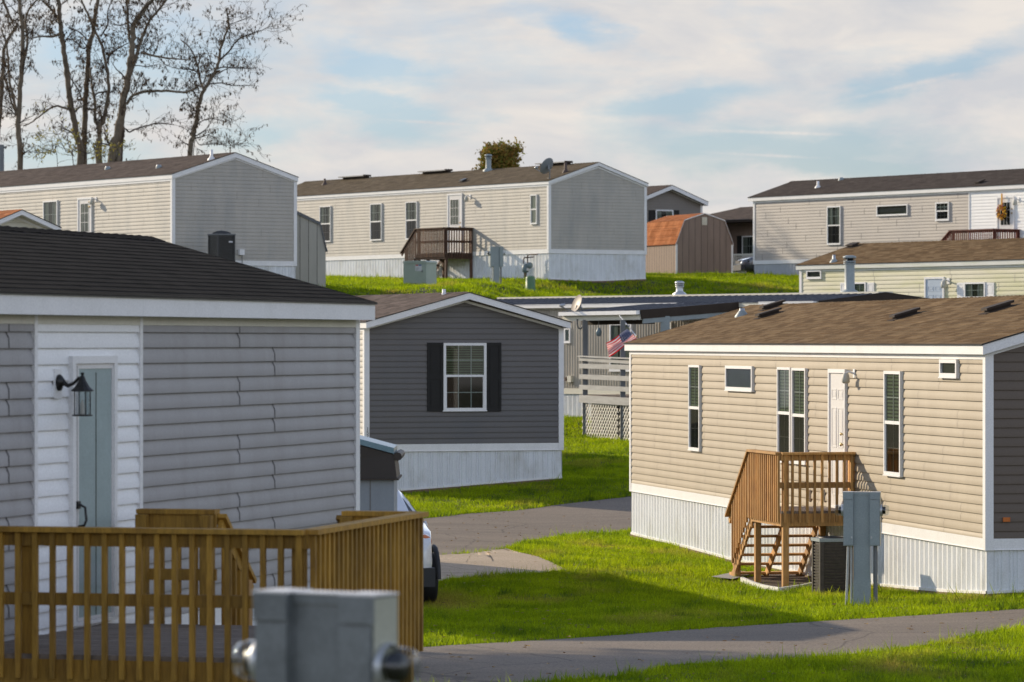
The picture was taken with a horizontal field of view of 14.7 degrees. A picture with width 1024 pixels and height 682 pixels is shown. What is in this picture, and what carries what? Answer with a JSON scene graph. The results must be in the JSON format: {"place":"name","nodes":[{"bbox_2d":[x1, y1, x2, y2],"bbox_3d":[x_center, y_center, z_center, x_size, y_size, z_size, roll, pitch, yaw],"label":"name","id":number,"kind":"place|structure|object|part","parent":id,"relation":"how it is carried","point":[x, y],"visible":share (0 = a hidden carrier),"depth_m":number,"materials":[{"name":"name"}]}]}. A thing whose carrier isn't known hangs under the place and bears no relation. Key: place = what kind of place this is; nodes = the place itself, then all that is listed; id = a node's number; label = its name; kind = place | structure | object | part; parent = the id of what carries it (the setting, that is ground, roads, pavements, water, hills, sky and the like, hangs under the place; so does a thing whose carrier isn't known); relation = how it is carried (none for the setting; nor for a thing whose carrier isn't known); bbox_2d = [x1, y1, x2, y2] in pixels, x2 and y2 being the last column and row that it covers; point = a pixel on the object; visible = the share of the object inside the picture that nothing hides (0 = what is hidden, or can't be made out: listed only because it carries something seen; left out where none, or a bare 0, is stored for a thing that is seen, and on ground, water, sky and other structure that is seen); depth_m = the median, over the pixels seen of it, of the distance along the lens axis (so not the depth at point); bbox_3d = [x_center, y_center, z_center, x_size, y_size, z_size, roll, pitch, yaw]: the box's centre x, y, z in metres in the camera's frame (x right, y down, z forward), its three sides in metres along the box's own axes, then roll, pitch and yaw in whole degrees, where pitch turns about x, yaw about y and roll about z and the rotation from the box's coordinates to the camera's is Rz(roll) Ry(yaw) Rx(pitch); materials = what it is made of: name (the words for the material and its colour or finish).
{"place":"outdoors","nodes":[
{"label":"outdoors","id":0,"kind":"place"},
{"bbox_2d":[438,548,562,579],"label":"driveway","id":1,"kind":"structure","parent":0,"point":[458,565],"depth_m":64.45,"materials":[{"name":"concrete"}]},
{"bbox_2d":[0,0,1023,213],"label":"sky","id":2,"kind":"structure","parent":0,"point":[724,103],"materials":[{"name":"blue"}]},
{"bbox_2d":[423,497,630,554],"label":"road","id":3,"kind":"structure","parent":0,"point":[612,513],"depth_m":77.35,"materials":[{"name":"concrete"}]},
{"bbox_2d":[318,269,1023,681],"bbox_3d":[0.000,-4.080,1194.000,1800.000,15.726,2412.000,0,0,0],"label":"ground","id":4,"kind":"structure","parent":0,"point":[428,289],"depth_m":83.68,"materials":[{"name":"green plant"}]},
{"bbox_2d":[0,144,5,170],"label":"utility pole","id":5,"kind":"object","parent":4,"relation":"on","point":[2,147],"visible":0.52,"depth_m":177.91,"materials":[{"name":"grey metal"}]},
{"bbox_2d":[0,0,38,143],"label":"bare tree","id":6,"kind":"object","parent":4,"relation":"on","point":[11,21],"visible":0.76,"depth_m":186.92,"materials":[{"name":"brown plant"}]},
{"bbox_2d":[0,209,61,229],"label":"outbuilding","id":7,"kind":"structure","parent":4,"relation":"on","point":[18,218],"depth_m":100.41,"materials":[{"name":"beige plastic"}]},
{"bbox_2d":[0,0,74,169],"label":"bare tree","id":8,"kind":"object","parent":4,"relation":"on","point":[23,25],"visible":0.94,"depth_m":184.90,"materials":[{"name":"brown plant"}]},
{"bbox_2d":[1,0,99,164],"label":"bare tree","id":9,"kind":"object","parent":4,"relation":"on","point":[61,34],"visible":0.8,"depth_m":188.77,"materials":[{"name":"brown plant"}]},
{"bbox_2d":[23,95,135,165],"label":"understory sapling","id":10,"kind":"object","parent":4,"relation":"on","point":[76,152],"visible":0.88,"depth_m":179.73,"materials":[{"name":"brown plant"}]},
{"bbox_2d":[50,0,115,163],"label":"bare tree","id":11,"kind":"object","parent":4,"relation":"on","point":[85,115],"visible":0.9,"depth_m":189.64,"materials":[{"name":"brown plant"}]},
{"bbox_2d":[52,0,129,162],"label":"bare tree","id":12,"kind":"object","parent":4,"relation":"on","point":[106,107],"visible":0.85,"depth_m":187.88,"materials":[{"name":"brown plant"}]},
{"bbox_2d":[0,149,298,278],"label":"mobile home","id":13,"kind":"object","parent":4,"relation":"on","point":[191,202],"visible":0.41,"depth_m":128.96,"materials":[{"name":"beige plastic"}]},
{"bbox_2d":[43,200,57,224],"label":"window","id":14,"kind":"structure","parent":13,"relation":"in","point":[50,208],"depth_m":134.17,"materials":[{"name":"grey glass"}]},
{"bbox_2d":[79,199,89,231],"bbox_3d":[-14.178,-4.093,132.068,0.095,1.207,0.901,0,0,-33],"label":"door","id":15,"kind":"structure","parent":13,"relation":"in","point":[84,206],"depth_m":132.06,"materials":[{"name":"white glass"}]},
{"bbox_2d":[86,0,217,161],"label":"bare tree","id":16,"kind":"object","parent":4,"relation":"on","point":[119,124],"visible":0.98,"depth_m":183.90,"materials":[{"name":"brown plant"}]},
{"bbox_2d":[0,225,376,640],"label":"mobile home","id":17,"kind":"object","parent":4,"relation":"on","point":[230,389],"visible":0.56,"depth_m":33.57,"materials":[{"name":"grey plastic"}]},
{"bbox_2d":[56,372,93,415],"bbox_3d":[-3.384,0.413,30.881,0.288,0.342,0.176,0,0,16],"label":"wall lantern","id":18,"kind":"object","parent":17,"relation":"attached to","point":[82,384],"depth_m":30.85,"materials":[{"name":"black metal"}]},
{"bbox_2d":[76,363,112,621],"bbox_3d":[-3.298,1.204,31.581,0.118,2.053,0.821,0,0,16],"label":"door","id":19,"kind":"structure","parent":17,"relation":"in","point":[94,434],"depth_m":31.64,"materials":[{"name":"teal paint"}]},
{"bbox_2d":[0,508,428,681],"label":"wooden deck","id":20,"kind":"structure","parent":4,"relation":"on","point":[358,551],"depth_m":28.70,"materials":[{"name":"brown wood"}]},
{"bbox_2d":[207,230,235,260],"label":"air conditioner","id":21,"kind":"object","parent":4,"relation":"on","point":[221,243],"visible":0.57,"depth_m":125.99,"materials":[{"name":"grey metal"}]},
{"bbox_2d":[137,0,306,160],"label":"bare tree","id":22,"kind":"object","parent":4,"relation":"on","point":[197,117],"visible":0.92,"depth_m":185.96,"materials":[{"name":"brown plant"}]},
{"bbox_2d":[296,211,327,286],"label":"barn shed","id":23,"kind":"structure","parent":4,"relation":"on","point":[312,250],"depth_m":131.31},
{"bbox_2d":[232,588,420,681],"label":"meter pedestal","id":24,"kind":"object","parent":4,"relation":"on","point":[306,635],"visible":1,"depth_m":13.85,"materials":[{"name":"paint"}]},
{"bbox_2d":[360,435,404,510],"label":"storage shed","id":25,"kind":"structure","parent":4,"relation":"on","point":[380,475],"depth_m":41.90,"materials":[{"name":"grey plastic"}]},
{"bbox_2d":[397,489,440,601],"bbox_3d":[-2.243,2.759,55.615,1.960,1.626,4.710,0,0,-10],"label":"parked suv","id":26,"kind":"object","parent":4,"relation":"on","point":[431,569],"visible":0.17,"depth_m":54.04,"materials":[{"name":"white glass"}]},
{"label":"windows","id":27,"kind":"part","parent":26,"relation":"part of","materials":[{"name":"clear glass"}]},
{"bbox_2d":[403,261,436,284],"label":"transformer cabinet","id":28,"kind":"object","parent":4,"relation":"on","point":[418,272],"visible":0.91,"depth_m":137.62,"materials":[{"name":"metal"}]},
{"bbox_2d":[400,227,473,278],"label":"wooden porch","id":29,"kind":"object","parent":4,"relation":"on","point":[416,237],"visible":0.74,"depth_m":154.44,"materials":[{"name":"brown wood"}]},
{"bbox_2d":[357,289,571,492],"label":"mobile home","id":30,"kind":"object","parent":4,"relation":"on","point":[460,389],"visible":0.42,"depth_m":85.77,"materials":[{"name":"grey plastic"}]},
{"bbox_2d":[443,343,486,411],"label":"window","id":31,"kind":"structure","parent":30,"relation":"in","point":[464,381],"depth_m":85.74,"materials":[{"name":"white glass"}]},
{"bbox_2d":[297,154,648,282],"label":"mobile home","id":32,"kind":"object","parent":4,"relation":"on","point":[568,220],"visible":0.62,"depth_m":153.21,"materials":[{"name":"beige plastic"}]},
{"bbox_2d":[319,206,331,241],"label":"window","id":33,"kind":"structure","parent":32,"relation":"in","point":[325,212],"depth_m":163.83,"materials":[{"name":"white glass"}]},
{"bbox_2d":[370,203,382,240],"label":"window","id":34,"kind":"structure","parent":32,"relation":"in","point":[376,212],"depth_m":160.51,"materials":[{"name":"white glass"}]},
{"bbox_2d":[405,201,417,239],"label":"window","id":35,"kind":"structure","parent":32,"relation":"in","point":[411,208],"depth_m":158.29,"materials":[{"name":"white glass"}]},
{"bbox_2d":[448,195,460,251],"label":"door","id":36,"kind":"structure","parent":32,"relation":"in","point":[454,201],"depth_m":155.53,"materials":[{"name":"white glass"}]},
{"bbox_2d":[530,194,537,223],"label":"window","id":37,"kind":"structure","parent":32,"relation":"in","point":[533,198],"depth_m":150.78,"materials":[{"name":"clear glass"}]},
{"bbox_2d":[534,158,552,178],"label":"satellite dish","id":38,"kind":"object","parent":32,"relation":"on","point":[546,165],"visible":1,"depth_m":150.13,"materials":[{"name":"grey metal"}]},
{"bbox_2d":[487,246,504,283],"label":"meter pedestal","id":39,"kind":"object","parent":4,"relation":"on","point":[495,253],"visible":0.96,"depth_m":143.95,"materials":[{"name":"paint"}]},
{"bbox_2d":[472,136,527,169],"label":"autumn tree","id":40,"kind":"object","parent":4,"relation":"on","point":[504,155],"visible":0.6,"depth_m":175.33,"materials":[{"name":"green plant"}]},
{"bbox_2d":[522,254,537,277],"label":"gas meter","id":41,"kind":"object","parent":4,"relation":"on","point":[526,267],"visible":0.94,"depth_m":150.57,"materials":[{"name":"grey metal"}]},
{"bbox_2d":[526,276,535,290],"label":"cable pedestal","id":42,"kind":"object","parent":4,"relation":"on","point":[530,282],"visible":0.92,"depth_m":146.45,"materials":[{"name":"green plastic"}]},
{"bbox_2d":[558,302,740,440],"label":"covered porch","id":43,"kind":"object","parent":4,"relation":"on","point":[609,414],"visible":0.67,"depth_m":105.72,"materials":[{"name":"grey wood"}]},
{"bbox_2d":[559,295,582,311],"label":"satellite dish","id":44,"kind":"object","parent":43,"relation":"on","point":[576,303],"visible":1,"depth_m":107.21,"materials":[{"name":"beige metal"}]},
{"bbox_2d":[596,327,601,335],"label":"hanging lantern","id":45,"kind":"object","parent":43,"relation":"hanging from","point":[598,332],"visible":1,"depth_m":105.95,"materials":[{"name":"grey metal"}]},
{"bbox_2d":[606,315,637,356],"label":"porch flag","id":46,"kind":"object","parent":43,"relation":"attached to","point":[615,345],"visible":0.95,"depth_m":103.43,"materials":[{"name":"multicoloured fabric"}]},
{"bbox_2d":[647,185,707,221],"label":"mobile home","id":47,"kind":"object","parent":4,"relation":"on","point":[665,200],"visible":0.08,"depth_m":191.14,"materials":[{"name":"grey plastic"}]},
{"bbox_2d":[655,210,673,218],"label":"window","id":48,"kind":"structure","parent":47,"relation":"in","point":[658,213],"depth_m":190.88,"materials":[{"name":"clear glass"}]},
{"bbox_2d":[646,213,733,273],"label":"barn shed","id":49,"kind":"structure","parent":4,"relation":"on","point":[702,242],"depth_m":172.61,"materials":[{"name":"brown wood"}]},
{"bbox_2d":[495,255,927,416],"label":"mobile home","id":50,"kind":"object","parent":4,"relation":"on","point":[573,346],"visible":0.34,"depth_m":111.64,"materials":[{"name":"grey metal"}]},
{"bbox_2d":[564,328,570,342],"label":"window","id":51,"kind":"structure","parent":50,"relation":"in","point":[567,331],"depth_m":113.04,"materials":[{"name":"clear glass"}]},
{"bbox_2d":[608,324,632,371],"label":"window","id":52,"kind":"structure","parent":50,"relation":"in","point":[614,330],"depth_m":111.12,"materials":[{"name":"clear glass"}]},
{"bbox_2d":[413,435,1017,681],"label":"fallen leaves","id":53,"kind":"object","parent":4,"relation":"on","point":[669,590],"visible":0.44,"depth_m":50.48,"materials":[{"name":"brown plant"}]},
{"bbox_2d":[712,571,745,578],"bbox_3d":[3.506,3.691,62.901,0.442,0.013,1.966,0,0,17],"label":"concrete pad","id":54,"kind":"object","parent":4,"relation":"on","point":[727,575],"visible":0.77,"depth_m":62.44,"materials":[{"name":"grey concrete"}]},
{"bbox_2d":[710,207,752,272],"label":"porch house","id":55,"kind":"structure","parent":4,"relation":"on","point":[739,221],"depth_m":192.80,"materials":[{"name":"brown"}]},
{"bbox_2d":[742,236,752,256],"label":"window","id":56,"kind":"structure","parent":55,"relation":"in","point":[747,241],"depth_m":192.38,"materials":[{"name":"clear glass"}]},
{"bbox_2d":[733,257,753,272],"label":"parked car","id":57,"kind":"object","parent":4,"relation":"on","point":[746,265],"visible":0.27,"depth_m":179.96,"materials":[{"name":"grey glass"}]},
{"bbox_2d":[740,577,781,589],"bbox_3d":[3.753,3.696,60.161,0.050,0.160,3.490,0,0,-6],"label":"bed edging","id":58,"kind":"object","parent":4,"relation":"on","point":[742,579],"visible":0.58,"depth_m":60.31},
{"bbox_2d":[745,574,811,586],"bbox_3d":[4.158,3.695,61.586,1.186,0.052,5.824,0,0,0],"label":"mulch bed","id":59,"kind":"object","parent":4,"relation":"on","point":[775,580],"visible":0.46,"depth_m":61.96,"materials":[{"name":"brown wood"}]},
{"bbox_2d":[724,449,855,586],"bbox_3d":[4.262,2.787,61.359,1.241,2.233,3.263,0,0,-11],"label":"wooden porch","id":60,"kind":"object","parent":4,"relation":"on","point":[755,496],"visible":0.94,"depth_m":60.40,"materials":[{"name":"brown wood"}]},
{"bbox_2d":[780,582,811,589],"bbox_3d":[4.304,3.689,59.603,0.050,0.144,2.471,0,0,18],"label":"bed edging","id":61,"kind":"object","parent":4,"relation":"on","point":[793,586],"visible":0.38,"depth_m":59.25,"materials":[{"name":"grey concrete"}]},
{"bbox_2d":[623,295,1023,596],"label":"mobile home","id":62,"kind":"object","parent":4,"relation":"on","point":[916,406],"visible":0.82,"depth_m":60.40,"materials":[{"name":"beige plastic"}]},
{"bbox_2d":[688,365,701,451],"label":"window","id":63,"kind":"structure","parent":62,"relation":"in","point":[694,371],"depth_m":69.81,"materials":[{"name":"clear glass"}]},
{"bbox_2d":[724,365,754,391],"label":"window","id":64,"kind":"structure","parent":62,"relation":"in","point":[737,378],"depth_m":66.71,"materials":[{"name":"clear glass"}]},
{"bbox_2d":[777,367,791,463],"bbox_3d":[4.366,1.189,63.856,0.066,1.536,0.831,0,0,-11],"label":"window","id":65,"kind":"structure","parent":62,"relation":"in","point":[783,373],"depth_m":63.86,"materials":[{"name":"clear glass"}]},
{"bbox_2d":[790,368,807,464],"bbox_3d":[4.549,1.188,62.972,0.066,1.522,0.845,0,0,-11],"label":"window","id":66,"kind":"structure","parent":62,"relation":"in","point":[799,378],"depth_m":62.96,"materials":[{"name":"white glass"}]},
{"bbox_2d":[830,373,842,505],"bbox_3d":[4.956,1.505,60.805,0.095,2.035,0.830,0,0,-11],"label":"door","id":67,"kind":"structure","parent":62,"relation":"in","point":[836,385],"depth_m":60.85,"materials":[{"name":"white metal"}]},
{"bbox_2d":[883,371,903,476],"bbox_3d":[5.536,1.202,57.891,0.066,1.532,0.869,0,0,-11],"label":"window","id":68,"kind":"structure","parent":62,"relation":"in","point":[893,381],"depth_m":57.89,"materials":[{"name":"white glass"}]},
{"bbox_2d":[938,359,959,378],"bbox_3d":[6.067,0.386,55.236,0.066,0.261,0.823,0,0,-11],"label":"window","id":69,"kind":"structure","parent":62,"relation":"in","point":[948,368],"depth_m":55.23,"materials":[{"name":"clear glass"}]},
{"bbox_2d":[811,536,849,593],"bbox_3d":[4.593,3.233,57.300,0.480,0.840,0.480,0,0,-11],"label":"air conditioner","id":70,"kind":"object","parent":4,"relation":"on","point":[829,554],"visible":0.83,"depth_m":57.10,"materials":[{"name":"grey metal"}]},
{"bbox_2d":[835,491,887,605],"bbox_3d":[4.744,2.919,53.986,0.739,1.757,0.177,0,0,9],"label":"meter pedestal","id":71,"kind":"object","parent":4,"relation":"on","point":[861,513],"visible":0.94,"depth_m":53.95,"materials":[{"name":"paint"}]},
{"bbox_2d":[747,168,1023,275],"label":"mobile home","id":72,"kind":"object","parent":4,"relation":"on","point":[795,222],"visible":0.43,"depth_m":161.69,"materials":[{"name":"beige plastic"}]},
{"bbox_2d":[827,206,840,244],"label":"window","id":73,"kind":"structure","parent":72,"relation":"in","point":[833,212],"depth_m":163.47,"materials":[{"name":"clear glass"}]},
{"bbox_2d":[876,204,907,216],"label":"window","id":74,"kind":"structure","parent":72,"relation":"in","point":[900,209],"depth_m":160.35,"materials":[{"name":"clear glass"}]},
{"bbox_2d":[935,202,949,220],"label":"window","id":75,"kind":"structure","parent":72,"relation":"in","point":[942,209],"depth_m":157.75,"materials":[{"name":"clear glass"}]},
{"bbox_2d":[996,194,1006,219],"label":"autumn wreath","id":76,"kind":"object","parent":72,"relation":"attached to","point":[999,208],"visible":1,"depth_m":154.62,"materials":[{"name":"orange plant"}]},
{"bbox_2d":[998,198,1012,237],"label":"door","id":77,"kind":"structure","parent":72,"relation":"in","point":[1007,223],"depth_m":154.51,"materials":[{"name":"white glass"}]},
{"bbox_2d":[795,238,1023,298],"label":"mobile home","id":78,"kind":"object","parent":4,"relation":"on","point":[960,268],"visible":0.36,"depth_m":121.01,"materials":[{"name":"beige plastic"}]},
{"bbox_2d":[806,270,822,278],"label":"window","id":79,"kind":"structure","parent":78,"relation":"in","point":[810,274],"depth_m":124.97,"materials":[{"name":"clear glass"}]},
{"bbox_2d":[855,282,866,291],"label":"window","id":80,"kind":"structure","parent":78,"relation":"in","point":[859,286],"depth_m":123.00,"materials":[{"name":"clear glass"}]},
{"bbox_2d":[926,279,941,298],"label":"door","id":81,"kind":"structure","parent":78,"relation":"in","point":[933,288],"depth_m":120.10,"materials":[{"name":"white metal"}]},
{"bbox_2d":[964,282,985,296],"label":"window","id":82,"kind":"structure","parent":78,"relation":"in","point":[971,289],"depth_m":118.49,"materials":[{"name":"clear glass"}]},
{"bbox_2d":[941,229,1019,240],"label":"wooden porch","id":83,"kind":"object","parent":4,"relation":"on","point":[984,234],"visible":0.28,"depth_m":153.91,"materials":[{"name":"red wood"}]},
{"bbox_2d":[414,609,1023,681],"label":"road","id":84,"kind":"structure","parent":0,"point":[518,661],"depth_m":45.33,"materials":[{"name":"grey asphalt"}]}
]}

